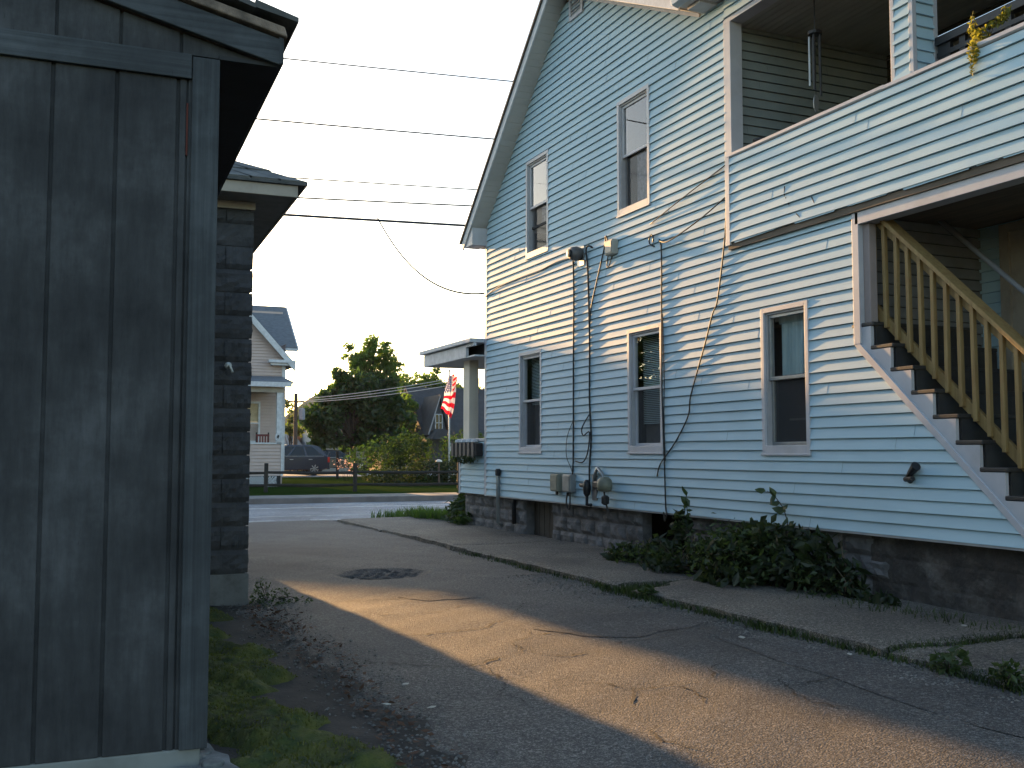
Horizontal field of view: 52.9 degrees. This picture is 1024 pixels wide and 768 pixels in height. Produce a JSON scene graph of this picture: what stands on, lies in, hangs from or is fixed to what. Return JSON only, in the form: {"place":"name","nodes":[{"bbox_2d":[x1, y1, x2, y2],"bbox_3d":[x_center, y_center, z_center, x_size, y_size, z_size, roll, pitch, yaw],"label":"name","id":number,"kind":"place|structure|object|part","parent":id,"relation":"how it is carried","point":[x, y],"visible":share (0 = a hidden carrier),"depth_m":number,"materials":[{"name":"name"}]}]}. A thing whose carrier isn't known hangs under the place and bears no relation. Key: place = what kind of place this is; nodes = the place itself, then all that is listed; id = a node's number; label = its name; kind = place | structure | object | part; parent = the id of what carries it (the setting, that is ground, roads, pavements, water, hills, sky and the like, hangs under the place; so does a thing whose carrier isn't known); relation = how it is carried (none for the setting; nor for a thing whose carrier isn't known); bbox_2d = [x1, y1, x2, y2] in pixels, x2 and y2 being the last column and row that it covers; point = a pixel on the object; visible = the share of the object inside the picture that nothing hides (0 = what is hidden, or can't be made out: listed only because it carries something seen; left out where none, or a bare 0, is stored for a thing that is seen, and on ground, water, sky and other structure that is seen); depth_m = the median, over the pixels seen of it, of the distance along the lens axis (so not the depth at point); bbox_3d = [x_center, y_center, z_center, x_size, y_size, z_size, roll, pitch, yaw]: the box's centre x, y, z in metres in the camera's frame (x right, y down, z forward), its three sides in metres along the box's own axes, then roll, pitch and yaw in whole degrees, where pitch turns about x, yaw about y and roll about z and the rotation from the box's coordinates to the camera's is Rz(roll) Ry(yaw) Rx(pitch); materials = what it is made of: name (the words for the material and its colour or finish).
{"place":"outdoors","nodes":[
{"label":"outdoors","id":0,"kind":"place"},
{"bbox_2d":[210,161,307,605],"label":"block building","id":1,"kind":"structure","parent":0,"point":[255,204],"depth_m":8.79,"materials":[{"name":"concrete"}]},
{"bbox_2d":[224,362,233,372],"bbox_3d":[-2.388,-0.139,8.687,0.071,0.094,0.084,2,-4,-24],"label":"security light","id":2,"kind":"object","parent":1,"relation":"attached to","point":[227,365],"visible":1,"depth_m":8.68,"materials":[{"name":"metal"}]},
{"bbox_2d":[246,305,298,486],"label":"beige house","id":3,"kind":"structure","parent":0,"point":[273,339],"depth_m":40.48,"materials":[{"name":"grey"}]},
{"bbox_2d":[248,401,260,441],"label":"window","id":4,"kind":"structure","parent":3,"relation":"in","point":[255,406],"depth_m":40.35,"materials":[{"name":"white paint"}]},
{"bbox_2d":[256,432,268,442],"bbox_3d":[-9.579,2.429,39.320,0.500,1.150,0.525,2,-4,-24],"label":"porch chair","id":5,"kind":"object","parent":3,"relation":"on","point":[262,435],"visible":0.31,"depth_m":39.10,"materials":[{"name":"red wood"}]},
{"bbox_2d":[275,433,279,440],"bbox_3d":[-8.775,1.983,38.556,0.200,0.320,0.050,2,-4,-24],"label":"post plaque","id":6,"kind":"object","parent":3,"relation":"attached to","point":[277,436],"visible":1,"depth_m":38.54,"materials":[{"name":"white paint"}]},
{"bbox_2d":[284,434,301,470],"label":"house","id":7,"kind":"structure","parent":0,"point":[298,440],"depth_m":76.63,"materials":[{"name":"grey brick"}]},
{"bbox_2d":[285,393,322,425],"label":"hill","id":8,"kind":"structure","parent":0,"point":[299,406],"depth_m":909.57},
{"bbox_2d":[300,426,365,470],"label":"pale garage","id":9,"kind":"structure","parent":0,"point":[304,439],"depth_m":74.67,"materials":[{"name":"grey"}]},
{"bbox_2d":[207,606,468,767],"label":"soil strip","id":10,"kind":"object","parent":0,"point":[342,722],"visible":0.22,"depth_m":5.33,"materials":[{"name":"soil"}]},
{"bbox_2d":[176,743,238,767],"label":"broken concrete","id":11,"kind":"object","parent":10,"relation":"on","point":[210,757],"visible":0.19,"depth_m":4.14,"materials":[{"name":"concrete"}]},
{"bbox_2d":[207,606,406,767],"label":"moss","id":12,"kind":"object","parent":10,"relation":"on","point":[366,758],"visible":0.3,"depth_m":4.62,"materials":[{"name":"plant"}]},
{"bbox_2d":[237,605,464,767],"bbox_3d":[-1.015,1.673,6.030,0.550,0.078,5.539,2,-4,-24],"label":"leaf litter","id":13,"kind":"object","parent":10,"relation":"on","point":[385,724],"visible":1,"depth_m":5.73,"materials":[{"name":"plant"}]},
{"bbox_2d":[249,492,457,497],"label":"sidewalk","id":14,"kind":"structure","parent":0,"point":[348,495],"depth_m":28.94,"materials":[{"name":"concrete"}]},
{"bbox_2d":[249,475,458,495],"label":"lawn","id":15,"kind":"structure","parent":0,"point":[256,491],"depth_m":36.87,"materials":[{"name":"plant"}]},
{"bbox_2d":[336,450,338,478],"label":"stake","id":16,"kind":"object","parent":15,"relation":"on","point":[337,456],"visible":0.98,"depth_m":50.61,"materials":[{"name":"brown wood"}]},
{"bbox_2d":[332,458,357,480],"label":"flower clump","id":17,"kind":"object","parent":15,"relation":"on","point":[345,466],"visible":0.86,"depth_m":46.72,"materials":[{"name":"pink plant"}]},
{"bbox_2d":[249,463,458,491],"bbox_3d":[-3.605,3.222,35.324,15.402,1.041,0.649,1,-4,-18],"label":"rail fence","id":18,"kind":"object","parent":15,"relation":"on","point":[266,472],"visible":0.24,"depth_m":34.43,"materials":[{"name":"brown wood"}]},
{"bbox_2d":[343,425,426,476],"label":"shrub","id":19,"kind":"object","parent":15,"relation":"on","point":[367,449],"visible":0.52,"depth_m":53.37,"materials":[{"name":"green plant"}]},
{"bbox_2d":[372,430,436,479],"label":"shrub","id":20,"kind":"object","parent":15,"relation":"on","point":[408,459],"visible":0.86,"depth_m":45.66,"materials":[{"name":"green plant"}]},
{"bbox_2d":[361,454,458,482],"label":"shrub","id":21,"kind":"object","parent":15,"relation":"on","point":[447,466],"visible":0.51,"depth_m":41.49,"materials":[{"name":"green plant"}]},
{"bbox_2d":[436,459,441,485],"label":"path light","id":22,"kind":"object","parent":15,"relation":"on","point":[438,460],"visible":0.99,"depth_m":40.04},
{"bbox_2d":[448,369,449,480],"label":"flagpole","id":23,"kind":"object","parent":15,"relation":"on","point":[449,435],"visible":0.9,"depth_m":44.55,"materials":[{"name":"metal"}]},
{"bbox_2d":[441,374,456,417],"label":"flag","id":24,"kind":"object","parent":23,"relation":"attached to","point":[447,407],"visible":1,"depth_m":44.60,"materials":[{"name":"fabric"}]},
{"bbox_2d":[434,429,483,478],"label":"shrub","id":25,"kind":"object","parent":15,"relation":"on","point":[445,443],"visible":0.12,"depth_m":45.65,"materials":[{"name":"green plant"}]},
{"bbox_2d":[282,473,451,476],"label":"parking lot","id":26,"kind":"structure","parent":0,"point":[327,475],"depth_m":57.00,"materials":[{"name":"asphalt"}]},
{"bbox_2d":[284,445,329,475],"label":"parked suv","id":27,"kind":"object","parent":26,"relation":"on","point":[307,457],"visible":0.53,"depth_m":56.58,"materials":[{"name":"paint"}]},
{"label":"side window","id":28,"kind":"part","parent":27,"relation":"part of","materials":[{"name":"black glass"}]},
{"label":"side window","id":29,"kind":"part","parent":27,"relation":"part of","materials":[{"name":"black glass"}]},
{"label":"side window","id":30,"kind":"part","parent":27,"relation":"part of","materials":[{"name":"black glass"}]},
{"bbox_2d":[403,378,483,470],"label":"dark house","id":31,"kind":"structure","parent":0,"point":[432,421],"depth_m":74.64,"materials":[{"name":"stone"}]},
{"bbox_2d":[435,414,442,428],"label":"window","id":32,"kind":"structure","parent":31,"relation":"in","point":[438,417],"depth_m":72.88,"materials":[{"name":"white paint"}]},
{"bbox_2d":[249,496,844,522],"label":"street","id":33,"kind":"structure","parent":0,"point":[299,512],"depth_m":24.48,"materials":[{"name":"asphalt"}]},
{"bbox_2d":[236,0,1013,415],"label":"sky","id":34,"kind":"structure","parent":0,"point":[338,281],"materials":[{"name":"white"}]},
{"bbox_2d":[229,520,1023,767],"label":"driveway","id":35,"kind":"structure","parent":0,"point":[554,678],"depth_m":5.98,"materials":[{"name":"asphalt"}]},
{"bbox_2d":[249,576,312,608],"bbox_3d":[-2.023,1.800,8.922,0.552,0.221,0.688,2,-4,-24],"label":"weed","id":36,"kind":"object","parent":35,"relation":"on","point":[264,599],"visible":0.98,"depth_m":8.98,"materials":[{"name":"green plant"}]},
{"bbox_2d":[215,599,543,767],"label":"gravel","id":37,"kind":"structure","parent":35,"relation":"on","point":[427,725],"depth_m":5.63,"materials":[{"name":"gravel"}]},
{"bbox_2d":[637,582,658,595],"bbox_3d":[1.203,1.851,9.207,0.196,0.158,0.270,2,-4,-24],"label":"weed","id":38,"kind":"object","parent":35,"relation":"on","point":[646,589],"visible":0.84,"depth_m":9.13,"materials":[{"name":"green plant"}]},
{"bbox_2d":[927,644,972,674],"bbox_3d":[2.545,1.620,6.026,0.258,0.204,0.282,2,-4,-24],"label":"weed","id":39,"kind":"object","parent":35,"relation":"on","point":[949,659],"visible":0.98,"depth_m":5.98,"materials":[{"name":"green plant"}]},
{"bbox_2d":[984,658,1023,690],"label":"weed","id":40,"kind":"object","parent":35,"relation":"on","point":[1005,670],"visible":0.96,"depth_m":5.65,"materials":[{"name":"green plant"}]},
{"bbox_2d":[337,517,1023,687],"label":"walkway","id":41,"kind":"structure","parent":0,"point":[854,624],"depth_m":8.45,"materials":[{"name":"concrete"}]},
{"bbox_2d":[753,137,764,142],"bbox_3d":[2.579,-2.466,10.652,0.170,0.130,0.166,2,-4,-24],"label":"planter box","id":42,"kind":"object","parent":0,"point":[756,139],"visible":0.3,"depth_m":10.59,"materials":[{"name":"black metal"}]},
{"bbox_2d":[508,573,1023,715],"bbox_3d":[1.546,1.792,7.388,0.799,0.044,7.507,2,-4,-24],"label":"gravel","id":43,"kind":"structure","parent":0,"point":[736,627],"depth_m":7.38,"materials":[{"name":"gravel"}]},
{"bbox_3d":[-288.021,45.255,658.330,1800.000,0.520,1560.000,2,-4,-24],"label":"ground","id":44,"kind":"structure","parent":0,"visible":0},
{"bbox_2d":[0,0,298,767],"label":"garden shed","id":45,"kind":"structure","parent":44,"relation":"on","point":[126,126],"depth_m":4.08,"materials":[{"name":"paint"}]},
{"bbox_2d":[285,399,304,470],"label":"street tree","id":46,"kind":"object","parent":44,"relation":"on","point":[289,428],"visible":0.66,"depth_m":71.71,"materials":[{"name":"green plant"}]},
{"bbox_2d":[287,393,304,470],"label":"utility pole","id":47,"kind":"object","parent":44,"relation":"on","point":[301,417],"visible":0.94,"depth_m":60.38,"materials":[{"name":"brown wood"}]},
{"bbox_2d":[297,378,463,401],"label":"overhead wire","id":48,"kind":"object","parent":47,"relation":"attached to","point":[377,393],"visible":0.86,"depth_m":59.29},
{"bbox_2d":[297,382,463,402],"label":"overhead wire","id":49,"kind":"object","parent":47,"relation":"attached to","point":[374,396],"visible":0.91,"depth_m":59.32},
{"bbox_2d":[302,372,482,398],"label":"overhead wire","id":50,"kind":"object","parent":47,"relation":"attached to","point":[379,390],"visible":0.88,"depth_m":60.52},
{"bbox_2d":[321,450,373,470],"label":"parked car","id":51,"kind":"object","parent":44,"relation":"on","point":[331,454],"visible":0.12,"depth_m":66.68,"materials":[{"name":"paint"}]},
{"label":"side window","id":52,"kind":"part","parent":51,"relation":"part of","materials":[{"name":"black glass"}]},
{"bbox_2d":[249,495,458,503],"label":"kerb","id":53,"kind":"structure","parent":44,"relation":"on","point":[348,499],"depth_m":27.95,"materials":[{"name":"concrete"}]},
{"bbox_2d":[298,366,416,470],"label":"maple tree","id":54,"kind":"object","parent":44,"relation":"on","point":[359,421],"visible":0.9,"depth_m":66.72,"materials":[{"name":"green plant"}]},
{"bbox_2d":[340,334,405,468],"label":"maple tree","id":55,"kind":"object","parent":44,"relation":"on","point":[379,363],"visible":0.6,"depth_m":70.25,"materials":[{"name":"green plant"}]},
{"bbox_2d":[369,422,414,470],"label":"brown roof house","id":56,"kind":"structure","parent":44,"relation":"on","point":[409,429],"depth_m":75.06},
{"bbox_2d":[378,391,418,466],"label":"bright tree","id":57,"kind":"object","parent":44,"relation":"on","point":[412,402],"visible":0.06,"depth_m":74.76,"materials":[{"name":"green plant"}]},
{"bbox_2d":[370,504,457,519],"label":"grass","id":58,"kind":"structure","parent":44,"relation":"on","point":[424,513],"depth_m":19.84,"materials":[{"name":"plant"}]},
{"bbox_2d":[399,368,483,394],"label":"backdrop tree","id":59,"kind":"object","parent":44,"relation":"on","point":[424,378],"visible":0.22,"depth_m":84.03,"materials":[{"name":"green plant"}]},
{"bbox_2d":[441,488,472,524],"bbox_3d":[-0.762,2.209,18.369,0.940,0.799,1.788,1,-4,-12],"label":"corner shrub","id":60,"kind":"object","parent":44,"relation":"on","point":[457,506],"visible":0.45,"depth_m":18.21,"materials":[{"name":"green plant"}]},
{"bbox_2d":[419,0,1023,621],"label":"blue house","id":61,"kind":"structure","parent":44,"relation":"on","point":[863,346],"depth_m":10.73,"materials":[{"name":"plastic"}]},
{"bbox_2d":[377,217,484,294],"bbox_3d":[-1.849,-2.776,21.040,0.030,3.106,8.406,1,-4,-20],"label":"overhead wire","id":62,"kind":"object","parent":61,"relation":"attached to","point":[424,276],"visible":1,"depth_m":20.67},
{"bbox_2d":[451,439,482,463],"bbox_3d":[-0.786,1.145,17.348,0.231,0.431,1.203,2,-4,-24],"label":"hanging planter","id":63,"kind":"object","parent":61,"relation":"attached to","point":[468,450],"visible":1,"depth_m":17.26,"materials":[{"name":"white paint"}]},
{"bbox_2d":[495,469,502,526],"bbox_3d":[-0.201,1.792,16.196,0.136,0.914,0.086,2,-4,-24],"label":"gas pipe","id":64,"kind":"object","parent":61,"relation":"attached to","point":[497,472],"visible":1,"depth_m":16.17,"materials":[{"name":"metal"}]},
{"bbox_2d":[512,499,519,523],"bbox_3d":[0.059,1.935,15.825,0.097,0.433,0.175,3,-5,-41],"label":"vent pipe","id":65,"kind":"object","parent":61,"relation":"attached to","point":[514,511],"visible":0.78,"depth_m":15.84,"materials":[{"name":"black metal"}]},
{"bbox_2d":[485,258,568,296],"bbox_3d":[0.187,-1.597,15.524,0.030,0.140,3.152,2,-4,-24],"label":"cable","id":66,"kind":"object","parent":61,"relation":"attached to","point":[527,275],"visible":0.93,"depth_m":15.40,"materials":[{"name":"rubber"}]},
{"bbox_2d":[518,349,558,453],"bbox_3d":[0.386,0.274,15.307,0.298,1.524,0.864,2,-4,-24],"label":"window","id":67,"kind":"structure","parent":61,"relation":"in","point":[524,448],"depth_m":15.55,"materials":[{"name":"white glass"}]},
{"bbox_2d":[525,149,556,259],"bbox_3d":[0.440,-2.631,15.249,0.198,1.494,0.800,2,-4,-24],"label":"window","id":68,"kind":"structure","parent":61,"relation":"in","point":[530,252],"depth_m":15.48,"materials":[{"name":"white wood"}]},
{"bbox_2d":[550,474,562,494],"bbox_3d":[0.618,1.391,14.262,0.108,0.290,0.240,2,-4,-24],"label":"utility box","id":69,"kind":"object","parent":61,"relation":"attached to","point":[556,483],"visible":0.88,"depth_m":14.17,"materials":[{"name":"grey metal"}]},
{"bbox_2d":[562,474,575,495],"bbox_3d":[0.770,1.368,13.915,0.108,0.290,0.240,2,-4,-24],"label":"utility box","id":70,"kind":"object","parent":61,"relation":"attached to","point":[568,483],"visible":1,"depth_m":13.82,"materials":[{"name":"grey metal"}]},
{"bbox_2d":[566,492,570,509],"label":"cable","id":71,"kind":"object","parent":70,"relation":"hanging from","point":[569,500],"visible":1,"depth_m":13.83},
{"bbox_2d":[566,421,572,470],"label":"cable","id":72,"kind":"object","parent":61,"relation":"attached to","point":[566,444],"visible":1,"depth_m":14.01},
{"bbox_2d":[572,260,574,473],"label":"cable","id":73,"kind":"object","parent":61,"relation":"attached to","point":[573,365],"visible":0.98,"depth_m":13.95,"materials":[{"name":"rubber"}]},
{"bbox_2d":[566,246,585,266],"bbox_3d":[0.848,-1.720,13.825,0.220,0.260,0.200,2,-4,-24],"label":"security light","id":74,"kind":"object","parent":61,"relation":"attached to","point":[576,253],"visible":1,"depth_m":13.77,"materials":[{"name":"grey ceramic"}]},
{"bbox_2d":[575,415,589,462],"bbox_3d":[0.930,0.722,13.628,0.046,0.652,0.433,2,-4,-25],"label":"cable","id":75,"kind":"object","parent":61,"relation":"attached to","point":[588,442],"visible":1,"depth_m":13.52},
{"bbox_2d":[579,475,597,506],"bbox_3d":[0.984,1.390,13.418,0.119,0.401,0.362,2,-4,-24],"label":"gas valve","id":76,"kind":"object","parent":61,"relation":"attached to","point":[586,485],"visible":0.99,"depth_m":13.38,"materials":[{"name":"black metal"}]},
{"bbox_2d":[585,245,592,480],"bbox_3d":[1.018,-0.274,13.514,0.049,3.133,0.162,2,-4,-24],"label":"cable","id":77,"kind":"object","parent":61,"relation":"attached to","point":[587,246],"visible":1,"depth_m":13.52,"materials":[{"name":"rubber"}]},
{"bbox_2d":[589,236,607,328],"bbox_3d":[1.123,-1.304,13.344,0.038,1.169,0.567,2,-4,-24],"label":"cable","id":78,"kind":"object","parent":61,"relation":"attached to","point":[596,282],"visible":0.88,"depth_m":13.41,"materials":[{"name":"rubber"}]},
{"bbox_2d":[592,466,612,511],"bbox_3d":[1.116,1.332,13.052,0.195,0.574,0.632,1,-4,-11],"label":"gas meter","id":79,"kind":"object","parent":61,"relation":"attached to","point":[602,483],"visible":1,"depth_m":12.85,"materials":[{"name":"metal"}]},
{"bbox_2d":[605,238,617,255],"bbox_3d":[1.256,-1.728,13.020,0.100,0.190,0.200,2,-4,-24],"label":"junction box","id":80,"kind":"object","parent":61,"relation":"attached to","point":[611,247],"visible":1,"depth_m":12.94,"materials":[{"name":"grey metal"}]},
{"bbox_2d":[606,256,612,267],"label":"cable","id":81,"kind":"object","parent":80,"relation":"hanging from","point":[607,261],"visible":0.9,"depth_m":13.10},
{"bbox_2d":[616,83,656,218],"bbox_3d":[1.561,-2.845,12.692,0.198,1.484,0.800,2,-4,-24],"label":"window","id":82,"kind":"structure","parent":61,"relation":"in","point":[643,160],"depth_m":12.86,"materials":[{"name":"white glass"}]},
{"bbox_2d":[648,234,654,246],"bbox_3d":[1.656,-1.690,12.154,0.048,0.157,0.108,2,-4,-24],"label":"wire hook","id":83,"kind":"object","parent":61,"relation":"attached to","point":[652,240],"visible":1,"depth_m":12.14,"materials":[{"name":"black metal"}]},
{"bbox_2d":[627,323,675,453],"bbox_3d":[1.698,0.076,12.307,0.298,1.524,0.864,2,-4,-24],"label":"window","id":84,"kind":"structure","parent":61,"relation":"in","point":[654,432],"depth_m":12.53,"materials":[{"name":"white glass"}]},
{"bbox_2d":[659,239,667,520],"bbox_3d":[1.741,-0.064,11.853,0.029,3.271,0.136,2,-4,-24],"label":"cable","id":85,"kind":"object","parent":61,"relation":"attached to","point":[664,518],"visible":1,"depth_m":11.85,"materials":[{"name":"rubber"}]},
{"bbox_2d":[662,314,665,460],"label":"cable","id":86,"kind":"object","parent":61,"relation":"attached to","point":[664,386],"visible":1,"depth_m":11.83,"materials":[{"name":"rubber"}]},
{"bbox_2d":[650,165,724,224],"bbox_3d":[1.936,-2.103,11.527,0.033,0.333,1.523,2,-4,-24],"label":"cable","id":87,"kind":"object","parent":61,"relation":"attached to","point":[687,194],"visible":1,"depth_m":11.45,"materials":[{"name":"rubber"}]},
{"bbox_2d":[657,209,725,476],"bbox_3d":[1.965,-0.458,11.377,0.016,2.983,1.435,2,-4,-24],"label":"cable","id":88,"kind":"object","parent":61,"relation":"attached to","point":[703,347],"visible":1,"depth_m":11.11,"materials":[{"name":"rubber"}]},
{"bbox_2d":[658,197,724,242],"bbox_3d":[1.952,-1.789,11.415,0.078,0.295,1.346,2,-4,-24],"label":"cable","id":89,"kind":"object","parent":61,"relation":"attached to","point":[693,223],"visible":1,"depth_m":11.27,"materials":[{"name":"rubber"}]},
{"bbox_2d":[760,300,819,455],"bbox_3d":[2.746,-0.036,9.935,0.318,1.454,0.730,2,-4,-24],"label":"window","id":90,"kind":"structure","parent":61,"relation":"in","point":[793,316],"depth_m":10.08,"materials":[{"name":"wood"}]},
{"bbox_2d":[808,0,821,111],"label":"wind chime","id":91,"kind":"object","parent":61,"relation":"hanging from","point":[813,33],"visible":1,"depth_m":10.25,"materials":[{"name":"black metal"}]},
{"bbox_2d":[903,462,920,482],"bbox_3d":[3.233,0.719,8.335,0.077,0.178,0.195,1,-4,-9],"label":"wall lamp","id":92,"kind":"object","parent":61,"relation":"attached to","point":[913,469],"visible":1,"depth_m":8.30,"materials":[{"name":"black metal"}]},
{"bbox_2d":[935,0,1023,168],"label":"porch railing","id":93,"kind":"object","parent":61,"relation":"on","point":[944,44],"visible":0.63,"depth_m":8.22,"materials":[{"name":"metal"}]},
{"bbox_2d":[953,14,1022,172],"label":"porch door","id":94,"kind":"structure","parent":61,"relation":"in","point":[1015,15],"depth_m":10.55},
{"bbox_2d":[966,4,1011,80],"bbox_3d":[3.577,-2.597,7.766,0.181,0.590,0.409,2,-4,-24],"label":"trailing plant","id":95,"kind":"object","parent":61,"relation":"on","point":[977,32],"visible":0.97,"depth_m":7.81,"materials":[{"name":"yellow plant"}]},
{"bbox_2d":[998,219,1023,485],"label":"stair door","id":96,"kind":"structure","parent":61,"relation":"in","point":[1011,235],"depth_m":9.33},
{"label":"dirt","id":97,"kind":"structure","parent":0,"visible":0},
{"bbox_2d":[459,550,1023,695],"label":"grass","id":98,"kind":"structure","parent":97,"relation":"on","point":[626,590],"depth_m":7.41,"materials":[{"name":"plant"}]},
{"bbox_2d":[600,506,901,606],"bbox_3d":[2.065,1.677,10.166,0.992,0.910,4.439,2,-4,-24],"label":"foundation bush","id":99,"kind":"object","parent":97,"relation":"on","point":[754,552],"visible":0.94,"depth_m":9.47,"materials":[{"name":"green plant"}]},
{"bbox_2d":[681,486,692,528],"bbox_3d":[1.890,1.368,11.098,0.068,0.540,0.167,2,-4,-28],"label":"sapling","id":100,"kind":"object","parent":99,"relation":"on","point":[685,501],"visible":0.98,"depth_m":11.12,"materials":[{"name":"green plant"}]},
{"bbox_2d":[755,487,793,536],"bbox_3d":[2.481,1.258,9.692,0.075,0.576,0.565,2,-4,-24],"label":"sapling","id":101,"kind":"object","parent":99,"relation":"on","point":[777,509],"visible":0.94,"depth_m":9.66,"materials":[{"name":"green plant"}]},
{"bbox_3d":[-18.009,-3.001,19.002,0.329,11.300,1.800,2,-4,-24],"label":"utility pole","id":102,"kind":"object","parent":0,"visible":0},
{"bbox_2d":[284,214,464,226],"bbox_3d":[-2.726,-4.149,25.325,33.002,1.155,0.061,2,-4,-24],"label":"overhead wire","id":103,"kind":"object","parent":102,"relation":"attached to","point":[366,219],"visible":0.17,"depth_m":25.01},
{"bbox_2d":[256,118,493,139],"bbox_3d":[-2.727,-6.409,25.475,33.002,1.501,0.036,2,-4,-24],"label":"overhead wire","id":104,"kind":"object","parent":102,"relation":"attached to","point":[373,128],"visible":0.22,"depth_m":25.16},
{"bbox_2d":[298,197,471,206],"bbox_3d":[-2.727,-4.625,25.357,33.002,1.778,0.038,2,-4,-24],"label":"overhead wire","id":105,"kind":"object","parent":102,"relation":"attached to","point":[382,201],"visible":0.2,"depth_m":25.15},
{"bbox_2d":[284,58,512,81],"bbox_3d":[-2.727,-7.947,25.577,33.002,1.772,0.030,2,-4,-24],"label":"overhead wire","id":106,"kind":"object","parent":102,"relation":"attached to","point":[397,69],"visible":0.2,"depth_m":25.50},
{"bbox_3d":[12.235,-2.826,32.221,0.329,12.700,1.800,2,-4,-24],"label":"utility pole","id":107,"kind":"object","parent":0,"visible":0},
{"bbox_2d":[292,177,476,189],"bbox_3d":[-2.727,-5.067,25.386,33.001,1.434,0.030,2,-4,-24],"label":"overhead wire","id":108,"kind":"object","parent":107,"relation":"attached to","point":[383,183],"visible":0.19,"depth_m":25.18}
]}

